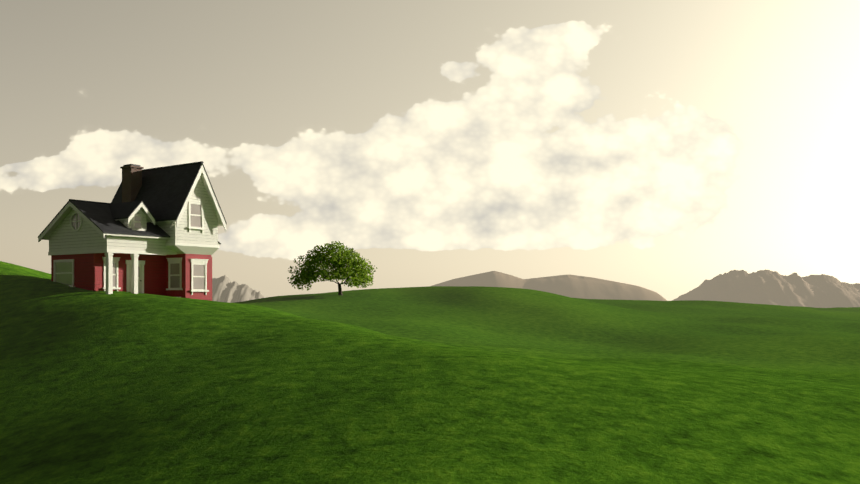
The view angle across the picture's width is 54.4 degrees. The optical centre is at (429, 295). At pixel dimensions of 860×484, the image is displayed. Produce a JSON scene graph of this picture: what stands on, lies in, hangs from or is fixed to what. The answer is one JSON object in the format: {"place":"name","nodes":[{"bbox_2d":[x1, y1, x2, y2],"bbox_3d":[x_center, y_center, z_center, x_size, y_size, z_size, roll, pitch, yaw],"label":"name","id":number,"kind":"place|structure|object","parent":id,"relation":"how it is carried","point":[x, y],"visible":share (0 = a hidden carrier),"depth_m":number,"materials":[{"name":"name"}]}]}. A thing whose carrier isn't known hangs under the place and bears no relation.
{"place":"outdoors","nodes":[
{"label":"outdoors","id":0,"kind":"place"},
{"bbox_2d":[212,275,263,302],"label":"mountain","id":1,"kind":"structure","parent":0,"point":[224,289],"depth_m":1077.49,"materials":[{"name":"grey stone"}]},
{"bbox_2d":[0,261,859,483],"bbox_3d":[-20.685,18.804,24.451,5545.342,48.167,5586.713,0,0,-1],"label":"terrain","id":2,"kind":"structure","parent":0,"point":[454,385],"depth_m":27.00,"materials":[{"name":"green plant"}]},
{"bbox_2d":[38,161,226,300],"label":"house","id":3,"kind":"structure","parent":2,"relation":"on","point":[151,231],"depth_m":52.79,"materials":[{"name":"wood"}]},
{"bbox_2d":[287,241,376,294],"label":"tree","id":4,"kind":"object","parent":2,"relation":"on","point":[351,272],"visible":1,"depth_m":128.39,"materials":[{"name":"green plant"}]},
{"bbox_2d":[0,0,859,300],"label":"sky","id":5,"kind":"structure","parent":0,"point":[666,148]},
{"bbox_2d":[432,271,666,300],"bbox_3d":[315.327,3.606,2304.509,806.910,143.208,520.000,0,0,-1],"label":"mountain dunes","id":6,"kind":"structure","parent":0,"point":[576,286],"depth_m":2240.16,"materials":[{"name":"grey stone"}]},
{"bbox_2d":[672,269,859,307],"bbox_3d":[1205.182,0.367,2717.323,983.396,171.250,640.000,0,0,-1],"label":"rocky mountain","id":7,"kind":"structure","parent":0,"point":[768,287],"depth_m":2614.91,"materials":[{"name":"grey stone"}]}
]}

